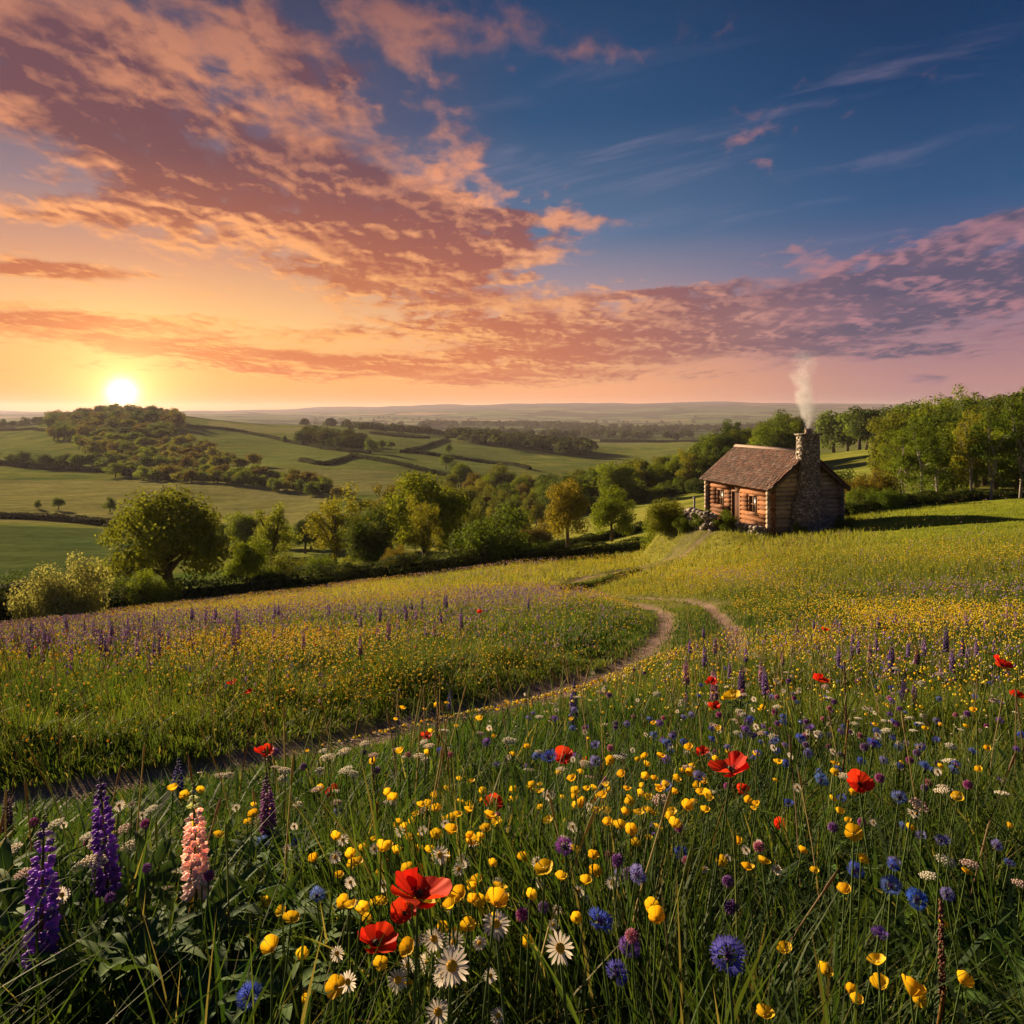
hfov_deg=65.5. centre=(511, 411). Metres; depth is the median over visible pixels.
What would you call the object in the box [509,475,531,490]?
valley tree
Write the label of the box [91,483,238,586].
oak tree
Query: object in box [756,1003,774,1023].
buttercup
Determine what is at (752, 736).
cornflower
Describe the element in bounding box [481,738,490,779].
cornflower
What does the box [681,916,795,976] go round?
leafy plant
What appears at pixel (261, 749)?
poppy
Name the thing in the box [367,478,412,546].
broadleaf tree
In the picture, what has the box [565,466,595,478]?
slope tree
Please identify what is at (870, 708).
daisy
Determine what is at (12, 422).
skyline tree
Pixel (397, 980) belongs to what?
daisy
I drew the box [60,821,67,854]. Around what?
daisy
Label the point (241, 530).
valley tree
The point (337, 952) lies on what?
daisy
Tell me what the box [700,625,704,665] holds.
lupin
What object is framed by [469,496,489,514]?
valley tree
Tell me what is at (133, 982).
leafy plant
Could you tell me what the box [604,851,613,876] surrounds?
clover
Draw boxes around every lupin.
[1,785,23,844]
[10,814,79,1023]
[27,639,31,664]
[29,621,32,635]
[42,625,46,649]
[46,630,50,660]
[61,770,156,943]
[64,616,67,632]
[67,643,73,670]
[82,619,85,644]
[98,628,103,672]
[103,632,108,665]
[108,622,113,662]
[126,623,129,651]
[134,634,139,676]
[147,650,152,678]
[152,638,155,675]
[153,755,183,804]
[157,638,161,658]
[161,783,233,979]
[165,628,170,670]
[190,605,193,630]
[207,772,278,874]
[213,608,215,626]
[230,623,236,675]
[235,621,240,670]
[271,625,275,663]
[273,604,275,621]
[277,600,279,623]
[299,628,305,678]
[358,634,362,676]
[386,617,390,662]
[405,604,407,627]
[439,609,442,637]
[440,687,462,719]
[445,594,447,621]
[458,606,462,644]
[545,677,584,744]
[682,689,689,713]
[683,656,689,702]
[688,637,691,660]
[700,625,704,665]
[700,643,707,690]
[709,665,718,731]
[710,663,757,729]
[711,636,717,674]
[727,661,731,688]
[743,647,747,679]
[756,661,763,716]
[761,664,768,703]
[777,651,783,692]
[836,645,840,677]
[838,617,842,641]
[850,631,854,646]
[855,637,860,669]
[865,638,894,703]
[865,640,872,687]
[873,634,878,663]
[887,672,906,726]
[905,639,910,674]
[908,646,927,687]
[911,680,917,706]
[920,632,926,679]
[932,623,956,690]
[947,647,955,699]
[955,636,967,670]
[963,642,969,689]
[964,612,968,636]
[972,639,979,680]
[990,642,995,671]
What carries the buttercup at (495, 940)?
on the ground at (28, 545)
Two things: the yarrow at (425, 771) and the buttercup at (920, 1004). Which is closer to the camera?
the buttercup at (920, 1004)
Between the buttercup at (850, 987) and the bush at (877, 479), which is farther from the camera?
the bush at (877, 479)
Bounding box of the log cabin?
[699,429,850,534]
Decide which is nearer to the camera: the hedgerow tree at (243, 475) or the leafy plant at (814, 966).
the leafy plant at (814, 966)
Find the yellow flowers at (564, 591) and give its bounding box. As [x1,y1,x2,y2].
[0,495,1023,759]
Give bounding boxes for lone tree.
[34,500,41,508]
[50,497,65,509]
[101,496,116,511]
[364,437,378,452]
[377,439,388,449]
[387,441,395,448]
[439,453,453,468]
[444,443,453,451]
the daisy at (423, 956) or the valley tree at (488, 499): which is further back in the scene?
the valley tree at (488, 499)
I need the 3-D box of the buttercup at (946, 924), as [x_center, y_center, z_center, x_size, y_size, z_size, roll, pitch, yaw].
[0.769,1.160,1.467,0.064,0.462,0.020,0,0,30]
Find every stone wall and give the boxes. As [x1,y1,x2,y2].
[683,507,717,530]
[734,521,766,534]
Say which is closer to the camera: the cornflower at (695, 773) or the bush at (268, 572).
the cornflower at (695, 773)
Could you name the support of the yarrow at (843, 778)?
on the ground at (28, 545)
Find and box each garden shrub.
[672,513,692,531]
[689,508,712,526]
[712,509,740,530]
[792,523,808,535]
[833,515,855,530]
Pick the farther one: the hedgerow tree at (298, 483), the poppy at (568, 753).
the hedgerow tree at (298, 483)
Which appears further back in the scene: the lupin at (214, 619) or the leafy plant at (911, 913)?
the lupin at (214, 619)
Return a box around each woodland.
[298,415,838,439]
[340,421,598,454]
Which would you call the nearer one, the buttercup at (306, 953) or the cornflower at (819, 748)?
the buttercup at (306, 953)
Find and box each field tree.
[544,477,591,547]
[589,484,636,541]
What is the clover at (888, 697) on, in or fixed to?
on the ground at (28, 545)
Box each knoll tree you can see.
[38,417,61,427]
[43,411,61,418]
[45,427,60,440]
[53,424,70,439]
[66,430,75,439]
[67,414,76,419]
[70,423,88,433]
[72,413,82,419]
[75,424,92,436]
[76,420,90,425]
[79,411,91,419]
[87,431,99,436]
[88,419,102,427]
[89,413,104,421]
[93,427,108,434]
[94,405,107,412]
[95,425,109,429]
[103,404,115,411]
[103,416,119,424]
[104,427,115,432]
[105,420,123,429]
[108,403,118,411]
[109,410,122,417]
[114,412,128,422]
[116,426,132,432]
[117,426,132,434]
[120,418,139,425]
[122,403,136,411]
[123,415,142,422]
[130,426,145,435]
[132,421,150,428]
[133,409,143,415]
[136,426,153,437]
[138,411,151,421]
[141,410,160,421]
[145,422,163,437]
[147,405,161,411]
[150,428,172,441]
[155,420,172,428]
[159,414,172,422]
[160,429,173,440]
[164,411,185,427]
[164,427,176,434]
[167,408,184,418]
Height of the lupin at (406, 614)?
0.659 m
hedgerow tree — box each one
[2,453,17,460]
[11,456,24,463]
[13,450,38,462]
[34,454,54,469]
[54,453,74,466]
[65,453,92,468]
[82,451,102,466]
[88,457,103,465]
[94,451,119,466]
[101,461,124,476]
[120,463,130,475]
[124,461,137,466]
[127,465,137,470]
[133,466,150,480]
[137,454,158,469]
[147,468,163,481]
[152,464,166,471]
[158,465,181,480]
[169,472,184,482]
[180,469,198,482]
[187,466,201,472]
[195,471,209,482]
[197,464,213,472]
[208,469,227,482]
[214,463,229,472]
[220,469,236,483]
[232,468,251,484]
[244,464,259,475]
[244,474,259,484]
[251,466,267,475]
[255,475,268,485]
[263,470,277,477]
[266,478,280,486]
[270,478,284,490]
[271,471,283,478]
[281,480,293,490]
[285,468,307,474]
[285,473,306,482]
[291,478,308,491]
[299,470,318,481]
[302,480,318,495]
[307,474,322,484]
[314,482,326,493]
[318,475,333,485]
[321,480,333,492]
[330,486,345,496]
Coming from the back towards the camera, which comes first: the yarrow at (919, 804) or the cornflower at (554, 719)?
the cornflower at (554, 719)
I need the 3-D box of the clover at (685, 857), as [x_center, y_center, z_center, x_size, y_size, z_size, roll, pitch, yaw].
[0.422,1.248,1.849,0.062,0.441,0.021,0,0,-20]
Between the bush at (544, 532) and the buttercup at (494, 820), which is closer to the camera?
the buttercup at (494, 820)
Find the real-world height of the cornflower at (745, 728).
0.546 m
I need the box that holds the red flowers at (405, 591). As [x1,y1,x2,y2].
[34,546,945,647]
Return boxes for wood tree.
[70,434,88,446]
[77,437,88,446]
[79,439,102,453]
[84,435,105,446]
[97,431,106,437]
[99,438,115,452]
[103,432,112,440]
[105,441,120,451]
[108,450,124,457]
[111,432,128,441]
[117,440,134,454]
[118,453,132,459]
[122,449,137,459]
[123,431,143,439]
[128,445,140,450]
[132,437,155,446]
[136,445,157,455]
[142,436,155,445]
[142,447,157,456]
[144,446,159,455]
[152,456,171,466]
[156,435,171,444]
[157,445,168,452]
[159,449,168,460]
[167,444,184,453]
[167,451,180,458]
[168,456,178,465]
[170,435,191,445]
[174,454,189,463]
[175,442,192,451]
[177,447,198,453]
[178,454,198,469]
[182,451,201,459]
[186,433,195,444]
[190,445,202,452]
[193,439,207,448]
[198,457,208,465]
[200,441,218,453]
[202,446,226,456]
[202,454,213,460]
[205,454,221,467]
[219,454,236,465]
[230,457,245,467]
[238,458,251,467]
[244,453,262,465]
[813,409,857,452]
[833,414,857,450]
[835,408,880,449]
[843,405,894,442]
[847,406,881,449]
[863,410,910,490]
[872,399,933,479]
[875,426,919,491]
[877,402,913,420]
[901,406,948,481]
[906,408,969,470]
[907,428,969,492]
[908,407,940,486]
[920,383,967,414]
[923,422,988,491]
[937,396,991,480]
[949,410,992,487]
[956,399,995,485]
[962,405,1021,490]
[964,392,982,402]
[977,393,1003,473]
[980,392,1023,423]
[984,421,1022,489]
[1017,388,1023,420]
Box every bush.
[0,569,67,600]
[0,575,43,625]
[3,549,116,624]
[90,575,134,595]
[122,569,185,608]
[221,535,274,582]
[253,566,282,586]
[269,552,313,575]
[300,553,337,575]
[337,555,364,571]
[380,544,416,564]
[446,503,550,566]
[515,519,556,545]
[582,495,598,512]
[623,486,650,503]
[639,505,683,550]
[643,496,685,533]
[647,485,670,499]
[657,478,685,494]
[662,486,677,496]
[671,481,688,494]
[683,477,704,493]
[834,467,881,489]
[842,466,901,502]
[844,486,873,506]
[865,487,908,510]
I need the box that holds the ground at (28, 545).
[0,401,1023,808]
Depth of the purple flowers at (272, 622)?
14.19 m
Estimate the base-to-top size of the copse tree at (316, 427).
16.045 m
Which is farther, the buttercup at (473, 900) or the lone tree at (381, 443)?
the lone tree at (381, 443)
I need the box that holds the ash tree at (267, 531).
[248,500,303,570]
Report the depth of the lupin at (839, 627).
9.16 m
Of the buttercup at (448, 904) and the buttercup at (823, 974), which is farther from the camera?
the buttercup at (823, 974)
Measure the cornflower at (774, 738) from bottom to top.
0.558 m
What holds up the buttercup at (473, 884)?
on the ground at (28, 545)
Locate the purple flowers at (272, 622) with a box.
[0,499,1023,714]
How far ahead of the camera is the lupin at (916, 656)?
5.87 m
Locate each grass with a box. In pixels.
[0,498,1023,666]
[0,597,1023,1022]
[0,627,1023,1023]
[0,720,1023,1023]
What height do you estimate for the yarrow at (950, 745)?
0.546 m
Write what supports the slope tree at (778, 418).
on the ground at (28, 545)
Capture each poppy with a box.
[226,679,247,729]
[245,688,253,709]
[254,743,276,823]
[324,783,337,828]
[357,921,397,1023]
[390,867,451,1023]
[390,897,415,1013]
[417,731,431,780]
[477,609,482,643]
[484,793,501,830]
[554,745,572,788]
[696,745,709,788]
[700,676,716,739]
[707,701,719,753]
[707,750,748,942]
[736,783,749,807]
[774,817,784,838]
[813,673,830,772]
[847,769,881,953]
[994,655,1015,796]
[1006,689,1023,749]
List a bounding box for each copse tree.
[292,429,309,443]
[302,431,311,442]
[304,431,319,440]
[308,424,321,429]
[313,430,327,444]
[315,432,334,445]
[321,427,338,430]
[322,429,336,444]
[339,428,352,436]
[339,434,350,447]
[346,433,359,448]
[350,438,363,448]
[353,432,367,437]
[353,437,367,448]
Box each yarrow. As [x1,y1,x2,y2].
[11,842,22,863]
[13,867,31,898]
[45,818,63,834]
[71,859,83,871]
[78,831,91,887]
[80,854,108,923]
[115,823,132,846]
[120,839,134,857]
[145,805,157,833]
[172,866,190,873]
[191,873,211,907]
[214,773,227,812]
[226,772,233,811]
[270,765,280,800]
[274,774,288,818]
[278,767,290,830]
[292,801,303,814]
[311,785,322,823]
[314,767,323,797]
[318,748,326,782]
[320,753,334,795]
[322,755,339,826]
[331,799,341,827]
[337,747,350,805]
[338,765,352,846]
[347,770,361,839]
[353,741,369,808]
[368,752,381,822]
[382,800,396,857]
[401,756,411,812]
[408,753,424,818]
[420,739,431,792]
[421,757,430,816]
[424,743,434,832]
[439,729,452,782]
[477,732,484,776]
[502,737,514,786]
[532,715,543,755]
[535,750,544,791]
[554,767,564,799]
[572,696,580,736]
[579,760,594,827]
[612,753,627,816]
[649,691,661,739]
[681,765,694,821]
[712,724,728,808]
[733,709,744,747]
[733,731,740,749]
[740,712,748,734]
[753,730,764,767]
[765,704,780,781]
[768,733,778,774]
[814,730,823,768]
[821,684,828,716]
[824,772,848,895]
[852,722,859,755]
[853,717,861,762]
[880,728,890,762]
[881,719,886,749]
[888,720,900,758]
[889,667,899,705]
[898,797,928,925]
[901,871,936,991]
[905,716,914,740]
[909,729,916,774]
[916,722,924,772]
[917,680,926,741]
[933,672,943,707]
[933,787,950,871]
[934,854,961,950]
[936,784,952,844]
[941,758,955,830]
[943,794,955,874]
[945,742,960,819]
[958,728,966,756]
[959,859,984,949]
[989,698,997,732]
[994,790,1011,821]
[1011,879,1023,925]
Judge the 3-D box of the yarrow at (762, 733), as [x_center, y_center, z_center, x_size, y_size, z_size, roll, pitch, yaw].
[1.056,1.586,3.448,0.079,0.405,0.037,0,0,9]
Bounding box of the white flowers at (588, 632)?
[2,508,1023,792]
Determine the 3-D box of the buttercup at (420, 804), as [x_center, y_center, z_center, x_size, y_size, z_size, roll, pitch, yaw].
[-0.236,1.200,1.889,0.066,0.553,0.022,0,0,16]
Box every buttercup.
[167,783,176,857]
[179,790,189,854]
[196,786,204,817]
[213,830,224,875]
[243,818,251,868]
[246,808,258,869]
[260,895,270,905]
[260,934,278,1023]
[275,904,285,926]
[278,910,299,1023]
[295,946,310,1023]
[302,990,315,1023]
[308,852,318,900]
[317,783,323,811]
[325,974,344,1023]
[331,830,344,949]
[335,749,346,807]
[335,870,345,942]
[336,893,347,1000]
[343,847,355,973]
[343,899,356,1023]
[347,858,356,940]
[348,900,368,1022]
[351,908,358,957]
[352,856,366,951]
[359,843,370,898]
[362,912,372,965]
[366,897,387,1019]
[367,895,384,1007]
[369,757,375,823]
[370,835,378,897]
[371,955,387,1020]
[375,839,389,1009]
[383,788,392,883]
[383,792,392,917]
[386,840,400,975]
[389,792,397,878]
[392,706,405,787]
[392,845,401,931]
[393,717,397,785]
[394,818,401,827]
[395,746,402,807]
[395,822,408,885]
[399,936,413,1023]
[401,861,413,998]
[404,977,412,1023]
[405,833,412,850]
[407,801,425,927]
[411,896,420,1017]
[412,810,418,854]
[419,863,429,928]
[423,749,429,800]
[423,806,428,833]
[424,799,431,852]
[424,845,433,946]
[424,899,438,1004]
[428,729,436,789]
[430,828,443,953]
[431,803,443,875]
[434,702,438,746]
[437,920,448,954]
[439,823,457,919]
[440,877,452,1022]
[442,897,454,1023]
[444,701,452,749]
[446,812,456,878]
[446,852,452,877]
[446,893,463,1023]
[451,884,464,946]
[451,926,461,939]
[453,811,469,945]
[454,724,457,781]
[454,916,475,1023]
[456,834,475,923]
[463,873,481,1003]
[464,806,482,958]
[465,831,483,959]
[467,881,479,967]
[467,893,477,1017]
[469,778,474,821]
[471,715,482,793]
[471,836,481,909]
[472,893,484,1023]
[477,832,493,998]
[478,797,482,831]
[478,907,486,926]
[479,823,491,883]
[481,887,508,1023]
[482,810,496,867]
[485,734,496,807]
[485,887,494,1008]
[488,858,502,950]
[490,912,501,980]
[491,816,503,911]
[493,881,513,1020]
[502,786,516,862]
[504,700,512,756]
[505,751,515,794]
[517,851,529,950]
[522,934,535,1023]
[524,744,532,805]
[524,887,536,1023]
[528,781,536,850]
[532,858,552,1023]
[534,788,543,838]
[537,804,544,859]
[543,815,552,885]
[546,870,566,1018]
[565,774,575,834]
[569,844,580,938]
[570,911,581,1019]
[571,786,588,937]
[571,794,581,871]
[571,874,591,1022]
[572,801,578,854]
[577,769,583,783]
[577,798,584,862]
[579,785,590,859]
[579,864,602,992]
[587,849,598,993]
[591,784,597,825]
[594,807,600,837]
[597,790,606,854]
[601,816,611,966]
[602,781,608,846]
[602,807,610,831]
[605,755,618,847]
[605,786,612,834]
[608,820,616,882]
[614,819,625,913]
[616,769,624,843]
[617,786,630,853]
[620,807,629,853]
[624,796,638,876]
[625,808,643,920]
[625,823,637,983]
[631,837,640,891]
[635,756,639,807]
[637,788,649,884]
[637,807,654,894]
[638,782,643,807]
[638,897,658,1023]
[641,772,649,857]
[642,752,647,798]
[644,760,650,786]
[644,834,651,863]
[645,793,654,851]
[648,905,664,1023]
[649,785,663,882]
[650,721,655,801]
[651,775,657,795]
[651,823,661,974]
[652,793,673,904]
[653,780,669,875]
[655,784,671,905]
[657,752,665,818]
[661,806,676,896]
[663,811,673,948]
[665,777,681,854]
[669,816,680,935]
[671,774,678,806]
[671,798,692,929]
[672,788,682,888]
[684,743,692,835]
[685,768,693,878]
[686,787,703,895]
[689,763,698,822]
[690,780,699,838]
[691,805,709,917]
[695,706,699,768]
[696,797,713,898]
[700,780,706,842]
[703,788,718,918]
[706,755,718,818]
[715,725,726,824]
[716,690,740,917]
[716,854,726,983]
[727,771,743,899]
[735,836,741,937]
[741,862,762,1021]
[743,800,758,902]
[744,795,751,844]
[744,806,756,878]
[745,750,759,829]
[754,704,764,762]
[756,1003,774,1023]
[758,855,777,993]
[766,778,778,840]
[773,758,787,838]
[777,941,791,1006]
[779,724,784,789]
[788,845,807,940]
[801,866,818,939]
[818,961,830,992]
[819,695,827,760]
[820,962,832,1020]
[822,807,844,911]
[828,768,839,927]
[830,761,839,845]
[830,794,842,864]
[837,882,850,1023]
[844,817,858,891]
[845,823,863,1023]
[845,982,855,1020]
[848,788,857,857]
[850,992,863,1023]
[854,853,869,1008]
[866,953,885,1023]
[870,972,888,1023]
[901,974,926,1023]
[905,823,914,908]
[912,994,926,1023]
[919,726,927,758]
[924,919,948,1023]
[931,763,943,819]
[938,791,963,960]
[942,867,972,1017]
[951,970,974,1023]
[963,724,973,793]
[964,707,976,778]
[966,765,981,852]
[983,745,999,863]
[998,822,1013,889]
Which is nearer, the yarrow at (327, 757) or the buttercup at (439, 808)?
the buttercup at (439, 808)
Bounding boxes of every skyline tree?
[0,418,8,427]
[8,420,17,426]
[18,417,30,426]
[28,416,37,424]
[35,416,44,423]
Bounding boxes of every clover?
[30,817,39,850]
[82,837,90,855]
[105,892,116,939]
[140,818,151,915]
[141,863,152,918]
[203,869,214,950]
[272,748,278,791]
[294,763,307,816]
[360,748,366,789]
[375,766,380,803]
[404,752,412,811]
[448,752,454,796]
[492,812,501,869]
[516,907,528,1023]
[527,901,549,1023]
[600,692,611,759]
[600,744,614,818]
[601,853,625,1000]
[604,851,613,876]
[613,726,617,773]
[623,867,634,933]
[624,927,639,1015]
[670,731,681,795]
[675,824,694,936]
[681,856,694,910]
[714,711,721,805]
[718,875,734,930]
[722,782,731,893]
[724,899,739,1000]
[741,725,751,795]
[753,840,773,944]
[763,709,778,777]
[765,690,769,756]
[765,694,779,769]
[774,721,786,797]
[784,696,796,760]
[786,678,791,735]
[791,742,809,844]
[803,719,813,765]
[814,822,838,943]
[819,716,824,793]
[826,706,838,776]
[831,699,840,753]
[847,729,852,772]
[851,679,858,711]
[857,818,866,838]
[858,733,865,766]
[858,743,868,861]
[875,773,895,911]
[887,695,896,740]
[894,721,901,758]
[897,706,902,740]
[897,756,914,829]
[898,688,909,740]
[904,749,921,860]
[921,784,928,820]
[925,779,932,794]
[953,713,957,751]
[962,780,972,848]
[963,710,975,765]
[978,724,988,763]
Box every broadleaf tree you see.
[300,482,373,564]
[336,502,400,567]
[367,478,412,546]
[375,469,473,560]
[402,493,442,559]
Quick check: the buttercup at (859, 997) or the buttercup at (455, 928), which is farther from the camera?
the buttercup at (455, 928)
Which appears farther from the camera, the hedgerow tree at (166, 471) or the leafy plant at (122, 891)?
the hedgerow tree at (166, 471)
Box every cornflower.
[235,979,262,1023]
[257,835,269,867]
[291,837,301,865]
[309,885,327,969]
[436,747,443,840]
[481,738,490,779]
[492,761,499,788]
[517,715,530,786]
[531,711,535,739]
[531,749,556,909]
[532,752,539,782]
[547,715,557,779]
[555,836,572,960]
[566,752,581,803]
[569,725,581,791]
[571,707,579,767]
[586,740,599,815]
[588,905,612,1023]
[590,756,600,802]
[605,958,628,1023]
[613,868,623,971]
[614,863,646,1009]
[614,934,640,1020]
[623,721,633,794]
[645,716,652,803]
[647,720,663,800]
[649,822,655,847]
[650,731,656,742]
[659,737,669,803]
[660,779,671,852]
[661,738,671,781]
[662,755,670,794]
[667,748,677,801]
[668,733,676,789]
[671,739,686,827]
[674,845,687,910]
[681,714,694,797]
[689,711,698,767]
[693,770,705,874]
[703,726,714,771]
[708,934,747,1023]
[709,736,720,807]
[717,725,750,816]
[723,744,733,787]
[731,732,746,801]
[740,715,754,782]
[741,737,779,847]
[744,718,751,795]
[749,732,760,798]
[749,755,756,812]
[752,750,761,852]
[758,740,769,799]
[763,731,769,769]
[767,694,774,761]
[767,740,774,796]
[773,748,785,807]
[775,719,786,756]
[776,759,788,807]
[779,714,791,775]
[782,742,790,779]
[783,798,793,819]
[791,733,805,786]
[795,750,812,822]
[797,720,802,766]
[804,724,814,813]
[813,768,821,799]
[814,734,826,791]
[815,772,860,929]
[815,861,864,989]
[826,733,832,759]
[833,666,843,728]
[833,765,841,819]
[835,728,844,807]
[837,793,847,830]
[838,790,908,924]
[839,724,849,769]
[852,738,884,921]
[853,757,865,800]
[860,925,888,1023]
[866,727,881,797]
[866,859,898,1023]
[878,756,887,842]
[879,761,934,942]
[880,874,902,1017]
[882,719,897,797]
[883,697,895,742]
[887,856,901,953]
[889,735,895,784]
[893,743,903,771]
[896,761,903,808]
[899,821,906,869]
[905,886,933,1011]
[907,743,924,831]
[914,722,919,749]
[915,830,925,877]
[926,717,940,776]
[932,736,939,799]
[932,834,947,993]
[935,696,946,741]
[939,886,969,1015]
[942,760,961,826]
[942,836,955,886]
[948,765,958,834]
[952,858,1015,988]
[954,747,978,834]
[990,838,1002,914]
[996,717,1008,768]
[1003,746,1020,822]
[1016,731,1023,751]
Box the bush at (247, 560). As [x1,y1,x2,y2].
[221,535,274,582]
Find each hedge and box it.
[0,427,47,430]
[0,460,332,492]
[0,511,124,527]
[92,540,519,613]
[177,423,371,453]
[297,453,353,464]
[349,453,469,481]
[369,431,429,438]
[399,449,531,469]
[403,438,448,450]
[519,536,646,563]
[534,520,648,550]
[557,567,643,589]
[600,439,703,442]
[844,488,1023,516]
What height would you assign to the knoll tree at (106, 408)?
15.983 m
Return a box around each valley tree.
[216,521,236,547]
[224,511,264,545]
[249,515,285,553]
[278,518,292,543]
[291,516,320,553]
[331,512,373,549]
[436,517,460,552]
[441,481,455,489]
[442,472,458,487]
[443,503,489,549]
[447,461,469,487]
[450,463,473,489]
[452,486,480,507]
[462,472,484,490]
[468,478,495,499]
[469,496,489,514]
[474,495,495,511]
[477,477,495,490]
[479,485,498,498]
[480,474,495,487]
[484,462,516,492]
[485,507,498,524]
[487,499,504,519]
[490,481,523,499]
[492,489,511,510]
[500,472,515,489]
[502,493,523,516]
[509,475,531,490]
[511,495,527,515]
[516,482,529,498]
[520,488,543,524]
[521,474,536,485]
[528,504,545,525]
[532,472,555,487]
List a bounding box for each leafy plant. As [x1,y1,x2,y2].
[0,836,91,907]
[0,859,105,956]
[0,877,75,1007]
[0,889,103,1004]
[0,962,78,1022]
[0,968,65,1023]
[11,828,54,867]
[13,851,71,866]
[16,871,82,910]
[18,830,198,946]
[20,866,121,938]
[20,900,235,1023]
[40,843,84,872]
[42,923,191,1023]
[45,857,89,887]
[46,910,196,1023]
[70,844,174,916]
[78,879,260,1023]
[83,850,178,920]
[111,924,277,1023]
[138,840,180,872]
[138,848,197,900]
[152,943,359,1023]
[153,859,285,946]
[162,843,239,910]
[171,919,361,1023]
[174,818,284,883]
[180,864,334,968]
[216,827,345,891]
[228,813,326,885]
[247,888,387,1021]
[295,912,367,1002]
[355,977,421,1014]
[466,1001,539,1023]
[528,967,582,1022]
[581,970,628,1023]
[652,971,723,1015]
[661,890,722,951]
[661,925,720,986]
[680,959,816,1023]
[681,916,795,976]
[738,877,792,925]
[753,839,829,883]
[766,940,867,1023]
[776,838,878,915]
[778,949,829,1003]
[792,955,844,1009]
[802,887,869,949]
[811,941,903,1016]
[817,850,911,905]
[855,898,919,957]
[860,984,935,1023]
[879,920,960,986]
[884,867,987,930]
[900,890,975,928]
[928,933,1023,1016]
[933,875,988,958]
[946,955,1023,1023]
[951,973,1021,1007]
[967,902,1019,964]
[972,893,1019,958]
[976,856,1023,910]
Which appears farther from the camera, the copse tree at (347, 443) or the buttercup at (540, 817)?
the copse tree at (347, 443)
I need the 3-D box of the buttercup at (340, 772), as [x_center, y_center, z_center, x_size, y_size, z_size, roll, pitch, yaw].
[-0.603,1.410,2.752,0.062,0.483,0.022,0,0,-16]
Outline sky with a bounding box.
[0,0,1023,411]
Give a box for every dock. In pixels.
[371,756,378,841]
[433,694,439,773]
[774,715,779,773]
[840,662,849,784]
[937,899,946,1023]
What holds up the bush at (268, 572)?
on the ground at (28, 545)
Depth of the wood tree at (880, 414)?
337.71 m
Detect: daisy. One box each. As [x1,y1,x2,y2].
[56,886,69,969]
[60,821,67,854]
[114,800,124,843]
[127,800,135,846]
[139,811,147,834]
[232,803,239,820]
[283,843,290,882]
[290,822,297,840]
[325,945,343,1019]
[327,850,340,927]
[335,833,348,918]
[338,970,356,1023]
[342,876,355,1007]
[369,843,377,959]
[378,879,388,907]
[387,968,409,1023]
[388,827,403,900]
[396,956,414,1017]
[408,825,426,935]
[414,934,424,1023]
[420,807,424,858]
[420,949,437,998]
[423,927,445,1023]
[425,998,447,1023]
[431,845,449,948]
[432,968,446,1018]
[433,974,446,1023]
[435,944,468,1023]
[441,819,448,875]
[442,930,463,1009]
[453,863,465,924]
[455,852,469,912]
[459,860,471,915]
[469,840,484,918]
[472,936,486,1022]
[481,909,510,1023]
[483,967,496,1023]
[486,725,494,757]
[490,1006,503,1023]
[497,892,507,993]
[503,754,510,783]
[518,856,540,955]
[532,878,542,968]
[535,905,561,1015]
[536,791,551,855]
[545,930,573,1023]
[549,919,563,1004]
[554,707,557,750]
[558,822,576,900]
[558,834,579,947]
[570,756,576,785]
[573,885,588,940]
[582,729,590,773]
[586,801,591,839]
[592,876,618,984]
[642,732,647,780]
[676,703,681,741]
[695,865,708,907]
[696,701,707,757]
[705,751,710,786]
[724,854,738,914]
[741,845,749,891]
[744,723,757,780]
[744,839,760,899]
[749,696,755,773]
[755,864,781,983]
[757,744,776,836]
[781,689,791,744]
[787,752,801,844]
[789,675,797,717]
[793,783,811,882]
[796,687,806,740]
[797,729,809,779]
[813,731,823,781]
[820,748,835,813]
[825,721,830,788]
[849,722,857,768]
[851,729,857,764]
[859,706,872,761]
[860,706,866,751]
[868,820,875,867]
[874,732,888,818]
[893,741,901,817]
[893,808,916,962]
[900,741,909,820]
[913,810,931,900]
[922,767,940,844]
[960,715,974,788]
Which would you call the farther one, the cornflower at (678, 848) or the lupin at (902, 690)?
the lupin at (902, 690)
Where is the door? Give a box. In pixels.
[731,489,740,520]
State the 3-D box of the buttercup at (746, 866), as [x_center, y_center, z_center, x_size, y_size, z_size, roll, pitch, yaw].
[0.419,1.077,1.380,0.056,0.595,0.023,0,0,-34]
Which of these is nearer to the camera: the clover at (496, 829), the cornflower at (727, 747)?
the clover at (496, 829)
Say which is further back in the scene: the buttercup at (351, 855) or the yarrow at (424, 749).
the yarrow at (424, 749)
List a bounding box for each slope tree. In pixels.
[531,476,556,509]
[541,472,587,511]
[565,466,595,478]
[570,475,585,492]
[576,468,605,496]
[582,475,604,498]
[595,461,646,497]
[619,457,650,470]
[628,465,643,484]
[634,461,644,474]
[636,470,651,487]
[640,466,658,489]
[647,461,676,489]
[651,456,668,470]
[663,456,688,480]
[674,448,702,480]
[674,450,710,481]
[676,442,710,479]
[688,431,726,454]
[690,445,718,477]
[699,450,719,463]
[711,446,730,465]
[715,430,745,451]
[718,418,741,435]
[726,427,751,439]
[727,436,755,451]
[728,428,752,443]
[742,421,763,432]
[747,425,786,444]
[751,422,787,446]
[754,419,780,429]
[760,408,806,430]
[769,430,799,448]
[777,417,813,433]
[782,412,799,428]
[788,418,807,431]
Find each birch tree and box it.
[879,426,925,492]
[894,414,944,492]
[913,422,958,491]
[944,409,988,490]
[963,408,1021,499]
[994,394,1023,498]
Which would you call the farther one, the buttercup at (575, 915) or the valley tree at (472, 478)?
the valley tree at (472, 478)
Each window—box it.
[715,488,725,507]
[747,494,758,515]
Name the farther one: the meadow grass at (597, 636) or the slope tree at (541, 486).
the slope tree at (541, 486)
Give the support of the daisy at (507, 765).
on the ground at (28, 545)

